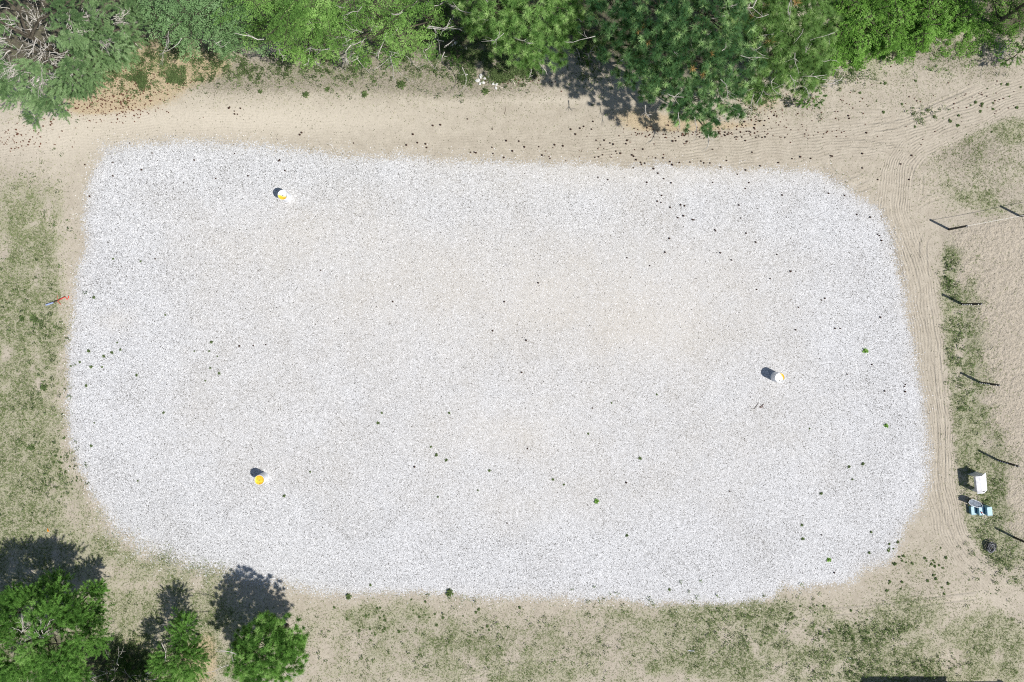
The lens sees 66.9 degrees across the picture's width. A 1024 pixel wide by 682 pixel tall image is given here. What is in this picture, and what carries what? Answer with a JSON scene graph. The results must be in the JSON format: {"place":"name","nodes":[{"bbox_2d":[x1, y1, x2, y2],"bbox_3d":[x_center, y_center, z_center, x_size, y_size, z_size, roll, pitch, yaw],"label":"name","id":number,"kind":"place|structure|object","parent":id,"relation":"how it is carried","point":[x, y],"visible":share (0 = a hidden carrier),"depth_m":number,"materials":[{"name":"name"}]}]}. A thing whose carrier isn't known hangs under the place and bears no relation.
{"place":"outdoors","nodes":[
{"label":"outdoors","id":0,"kind":"place"},
{"bbox_2d":[0,0,1023,681],"bbox_3d":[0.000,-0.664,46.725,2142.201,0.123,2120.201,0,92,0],"label":"ground","id":1,"kind":"structure","parent":0,"point":[574,106],"depth_m":47.10,"materials":[{"name":"beige soil"}]},
{"bbox_2d":[26,443,34,450],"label":"weed","id":2,"kind":"object","parent":1,"relation":"on","point":[31,447],"visible":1,"depth_m":46.90,"materials":[{"name":"green plant"}]},
{"bbox_2d":[29,314,36,323],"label":"weed","id":3,"kind":"object","parent":1,"relation":"on","point":[32,318],"visible":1,"depth_m":46.63,"materials":[{"name":"green plant"}]},
{"bbox_2d":[45,295,68,305],"bbox_3d":[-27.312,-2.426,46.582,1.402,0.103,0.615,0,92,0],"label":"rolled banner","id":4,"kind":"object","parent":1,"relation":"on","point":[55,301],"visible":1,"depth_m":46.56,"materials":[{"name":"blue fabric"}]},
{"bbox_2d":[0,566,114,681],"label":"pine tree","id":5,"kind":"object","parent":1,"relation":"on","point":[81,612],"visible":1,"depth_m":42.16,"materials":[{"name":"green plant"}]},
{"bbox_2d":[0,0,158,132],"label":"pine tree","id":6,"kind":"object","parent":1,"relation":"on","point":[101,38],"visible":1,"depth_m":40.90,"materials":[{"name":"green plant"}]},
{"bbox_2d":[90,646,169,681],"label":"bush","id":7,"kind":"object","parent":1,"relation":"on","point":[132,678],"visible":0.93,"depth_m":46.44,"materials":[{"name":"green plant"}]},
{"bbox_2d":[144,606,210,681],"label":"pine tree","id":8,"kind":"object","parent":1,"relation":"on","point":[186,649],"visible":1,"depth_m":44.32,"materials":[{"name":"green plant"}]},
{"bbox_2d":[132,0,272,64],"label":"leafy tree","id":9,"kind":"object","parent":1,"relation":"on","point":[227,35],"visible":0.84,"depth_m":40.82,"materials":[{"name":"green plant"}]},
{"bbox_2d":[205,0,253,28],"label":"background tree","id":10,"kind":"object","parent":1,"relation":"on","point":[233,22],"visible":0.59,"depth_m":39.31,"materials":[{"name":"green plant"}]},
{"bbox_2d":[207,610,309,681],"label":"pine tree","id":11,"kind":"object","parent":1,"relation":"on","point":[281,641],"visible":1,"depth_m":43.15,"materials":[{"name":"green plant"}]},
{"bbox_2d":[210,0,366,70],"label":"leafy tree","id":12,"kind":"object","parent":1,"relation":"on","point":[309,17],"visible":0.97,"depth_m":39.68,"materials":[{"name":"green plant"}]},
{"bbox_2d":[302,91,309,97],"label":"weed","id":13,"kind":"object","parent":1,"relation":"on","point":[305,94],"visible":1,"depth_m":46.19,"materials":[{"name":"green plant"}]},
{"bbox_2d":[362,91,368,97],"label":"weed","id":14,"kind":"object","parent":1,"relation":"on","point":[364,93],"visible":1,"depth_m":46.17,"materials":[{"name":"green plant"}]},
{"bbox_2d":[306,0,459,84],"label":"leafy tree","id":15,"kind":"object","parent":1,"relation":"on","point":[397,9],"visible":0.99,"depth_m":40.90,"materials":[{"name":"green plant"}]},
{"bbox_2d":[396,80,405,89],"bbox_3d":[-6.591,-15.250,46.082,0.638,0.230,0.631,34,92,-1],"label":"weed","id":16,"kind":"object","parent":1,"relation":"on","point":[402,83],"visible":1,"depth_m":46.10,"materials":[{"name":"green plant"}]},
{"bbox_2d":[445,588,453,596],"bbox_3d":[-3.821,15.339,47.191,0.574,0.207,0.568,-19,92,1],"label":"weed","id":17,"kind":"object","parent":1,"relation":"on","point":[449,593],"visible":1,"depth_m":47.21,"materials":[{"name":"green plant"}]},
{"bbox_2d":[429,0,471,92],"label":"shrub","id":18,"kind":"object","parent":1,"relation":"on","point":[446,13],"visible":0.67,"depth_m":44.89,"materials":[{"name":"green plant"}]},
{"bbox_2d":[481,88,489,94],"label":"weed","id":19,"kind":"object","parent":1,"relation":"on","point":[486,91],"visible":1,"depth_m":46.12,"materials":[{"name":"green plant"}]},
{"bbox_2d":[57,133,939,613],"bbox_3d":[-0.900,2.034,46.823,52.200,0.105,28.200,0,92,0],"label":"gravel pad","id":20,"kind":"object","parent":1,"relation":"on","point":[150,295],"visible":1,"depth_m":46.82,"materials":[{"name":"white gravel"}]},
{"bbox_2d":[254,472,268,484],"bbox_3d":[-15.045,8.261,46.616,0.598,0.881,0.598,0,92,0],"label":"barrel","id":21,"kind":"object","parent":20,"relation":"on","point":[261,478],"visible":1,"depth_m":46.20,"materials":[{"name":"white plastic"}]},
{"bbox_2d":[278,190,291,201],"bbox_3d":[-13.489,-8.608,46.044,0.598,0.881,0.598,0,92,0],"label":"barrel","id":22,"kind":"object","parent":20,"relation":"on","point":[284,195],"visible":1,"depth_m":45.62,"materials":[{"name":"white plastic"}]},
{"bbox_2d":[770,372,784,382],"bbox_3d":[15.866,2.164,46.360,0.598,0.881,0.598,0,92,0],"label":"barrel","id":23,"kind":"object","parent":20,"relation":"on","point":[778,377],"visible":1,"depth_m":45.94,"materials":[{"name":"white plastic"}]},
{"bbox_2d":[0,0,1023,681],"bbox_3d":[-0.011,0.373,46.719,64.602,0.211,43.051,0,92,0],"label":"grass","id":24,"kind":"structure","parent":1,"relation":"on","point":[488,640],"depth_m":47.20,"materials":[{"name":"green plant"}]},
{"bbox_2d":[447,0,593,78],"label":"pine tree","id":25,"kind":"object","parent":1,"relation":"on","point":[513,20],"visible":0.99,"depth_m":39.50,"materials":[{"name":"green plant"}]},
{"bbox_2d":[575,8,600,73],"bbox_3d":[4.260,-17.993,44.942,1.690,2.470,5.300,-8,92,0],"label":"shrub","id":26,"kind":"object","parent":1,"relation":"on","point":[588,49],"visible":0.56,"depth_m":45.07,"materials":[{"name":"green plant"}]},
{"bbox_2d":[565,0,767,150],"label":"pine tree","id":27,"kind":"object","parent":1,"relation":"on","point":[660,32],"visible":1,"depth_m":38.34,"materials":[{"name":"green plant"}]},
{"bbox_2d":[713,0,847,113],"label":"pine tree","id":28,"kind":"object","parent":1,"relation":"on","point":[783,56],"visible":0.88,"depth_m":41.29,"materials":[{"name":"green plant"}]},
{"bbox_2d":[796,87,826,108],"bbox_3d":[17.611,-14.050,45.474,1.904,1.681,1.355,-38,92,1],"label":"pine sapling","id":29,"kind":"object","parent":1,"relation":"on","point":[815,105],"visible":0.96,"depth_m":45.23,"materials":[{"name":"green plant"}]},
{"bbox_2d":[823,42,850,75],"bbox_3d":[18.880,-16.726,45.629,1.712,1.170,2.356,43,91,-1],"label":"bush","id":30,"kind":"object","parent":1,"relation":"on","point":[838,55],"visible":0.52,"depth_m":45.42,"materials":[{"name":"green plant"}]},
{"bbox_2d":[821,15,854,53],"bbox_3d":[19.147,-17.965,45.494,2.185,1.336,2.582,32,92,-1],"label":"bush","id":31,"kind":"object","parent":1,"relation":"on","point":[843,32],"visible":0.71,"depth_m":45.37,"materials":[{"name":"green plant"}]},
{"bbox_2d":[824,0,868,22],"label":"bush","id":32,"kind":"object","parent":1,"relation":"on","point":[842,6],"visible":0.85,"depth_m":45.36,"materials":[{"name":"green plant"}]},
{"bbox_2d":[841,30,881,68],"bbox_3d":[20.506,-17.191,45.615,2.025,1.194,2.049,29,92,-1],"label":"bush","id":33,"kind":"object","parent":1,"relation":"on","point":[858,49],"visible":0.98,"depth_m":45.45,"materials":[{"name":"green plant"}]},
{"bbox_2d":[840,1,887,38],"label":"bush","id":34,"kind":"object","parent":1,"relation":"on","point":[867,17],"visible":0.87,"depth_m":45.30,"materials":[{"name":"green plant"}]},
{"bbox_2d":[847,0,897,14],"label":"bush","id":35,"kind":"object","parent":1,"relation":"on","point":[876,2],"visible":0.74,"depth_m":45.33,"materials":[{"name":"green plant"}]},
{"bbox_2d":[870,23,904,58],"bbox_3d":[22.145,-17.706,45.547,2.188,1.265,1.742,-26,92,1],"label":"bush","id":36,"kind":"object","parent":1,"relation":"on","point":[890,42],"visible":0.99,"depth_m":45.41,"materials":[{"name":"green plant"}]},
{"bbox_2d":[873,0,918,43],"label":"bush","id":37,"kind":"object","parent":1,"relation":"on","point":[904,16],"visible":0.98,"depth_m":45.37,"materials":[{"name":"green plant"}]},
{"bbox_2d":[891,46,911,62],"bbox_3d":[22.797,-16.686,45.560,1.226,1.352,1.140,0,92,0],"label":"pine sapling","id":38,"kind":"object","parent":1,"relation":"on","point":[897,58],"visible":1,"depth_m":45.27,"materials":[{"name":"green plant"}]},
{"bbox_2d":[801,0,1023,71],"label":"ground cover","id":39,"kind":"object","parent":1,"relation":"on","point":[942,33],"visible":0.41,"depth_m":45.99,"materials":[{"name":"green plant"}]},
{"bbox_2d":[897,0,936,14],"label":"bush","id":40,"kind":"object","parent":1,"relation":"on","point":[917,3],"visible":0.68,"depth_m":45.58,"materials":[{"name":"green plant"}]},
{"bbox_2d":[902,24,935,54],"bbox_3d":[24.118,-17.792,45.599,2.151,1.122,1.544,-42,92,1],"label":"bush","id":41,"kind":"object","parent":1,"relation":"on","point":[920,41],"visible":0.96,"depth_m":45.68,"materials":[{"name":"green plant"}]},
{"bbox_2d":[903,0,948,39],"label":"bush","id":42,"kind":"object","parent":1,"relation":"on","point":[928,20],"visible":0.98,"depth_m":45.30,"materials":[{"name":"green plant"}]},
{"bbox_2d":[927,0,971,19],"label":"bush","id":43,"kind":"object","parent":1,"relation":"on","point":[949,5],"visible":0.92,"depth_m":45.31,"materials":[{"name":"green plant"}]},
{"bbox_2d":[936,0,985,33],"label":"bush","id":44,"kind":"object","parent":1,"relation":"on","point":[959,21],"visible":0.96,"depth_m":45.41,"materials":[{"name":"green plant"}]},
{"bbox_2d":[968,499,982,507],"bbox_3d":[28.055,9.836,46.840,1.518,0.540,0.393,20,92,-1],"label":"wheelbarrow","id":45,"kind":"object","parent":1,"relation":"on","point":[975,503],"visible":0.94,"depth_m":46.65,"materials":[{"name":"grey metal"}]},
{"bbox_2d":[968,471,986,493],"bbox_3d":[27.926,8.451,46.548,0.637,0.965,1.194,-8,92,0],"label":"white table","id":46,"kind":"object","parent":1,"relation":"on","point":[980,483],"visible":1,"depth_m":46.10,"materials":[{"name":"plastic"}]},
{"bbox_2d":[969,504,992,515],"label":"mounting steps","id":47,"kind":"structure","parent":1,"relation":"on","point":[985,510],"depth_m":46.62,"materials":[{"name":"teal plastic"}]},
{"bbox_2d":[986,539,996,552],"bbox_3d":[29.035,12.418,46.955,0.614,0.324,0.815,0,92,0],"label":"wire tangle","id":48,"kind":"object","parent":1,"relation":"on","point":[988,548],"visible":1,"depth_m":46.92,"materials":[{"name":"black paint"}]},
{"bbox_2d":[978,0,1023,37],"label":"broadleaf tree","id":49,"kind":"object","parent":1,"relation":"on","point":[998,19],"visible":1,"depth_m":44.80,"materials":[{"name":"green plant"}]},
{"bbox_2d":[993,38,1023,76],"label":"bush","id":50,"kind":"object","parent":1,"relation":"on","point":[1017,57],"visible":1,"depth_m":45.12,"materials":[{"name":"green plant"}]},
{"bbox_2d":[0,65,1023,630],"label":"sand track","id":51,"kind":"structure","parent":0,"point":[890,141],"depth_m":46.34,"materials":[{"name":"beige sand"}]},
{"bbox_2d":[1,49,1014,160],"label":"cone litter","id":52,"kind":"object","parent":51,"relation":"on","point":[504,87],"visible":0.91,"depth_m":46.21,"materials":[{"name":"brown plant"}]},
{"bbox_2d":[948,217,1023,562],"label":"paddock sand","id":53,"kind":"structure","parent":0,"point":[997,277],"depth_m":46.77,"materials":[{"name":"beige sand"}]},
{"bbox_2d":[948,225,967,229],"bbox_3d":[26.227,-6.669,45.678,0.136,1.926,0.136,0,92,0],"label":"fence post","id":54,"kind":"object","parent":53,"relation":"on","point":[958,227],"visible":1,"depth_m":45.52,"materials":[{"name":"black paint"}]},
{"bbox_2d":[961,303,981,304],"bbox_3d":[27.082,-2.181,45.788,0.195,2.026,0.136,0,92,0],"label":"fence post","id":55,"kind":"object","parent":53,"relation":"on","point":[971,303],"visible":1,"depth_m":45.62,"materials":[{"name":"black paint"}]},
{"bbox_2d":[979,381,999,385],"bbox_3d":[28.222,2.533,45.956,0.198,2.026,0.136,0,92,0],"label":"fence post","id":56,"kind":"object","parent":53,"relation":"on","point":[987,383],"visible":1,"depth_m":45.78,"materials":[{"name":"black paint"}]},
{"bbox_2d":[997,459,1019,466],"bbox_3d":[29.417,7.255,46.099,0.199,2.076,0.136,0,92,0],"label":"fence post","id":57,"kind":"object","parent":53,"relation":"on","point":[1005,462],"visible":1,"depth_m":45.92,"materials":[{"name":"black paint"}]}
]}

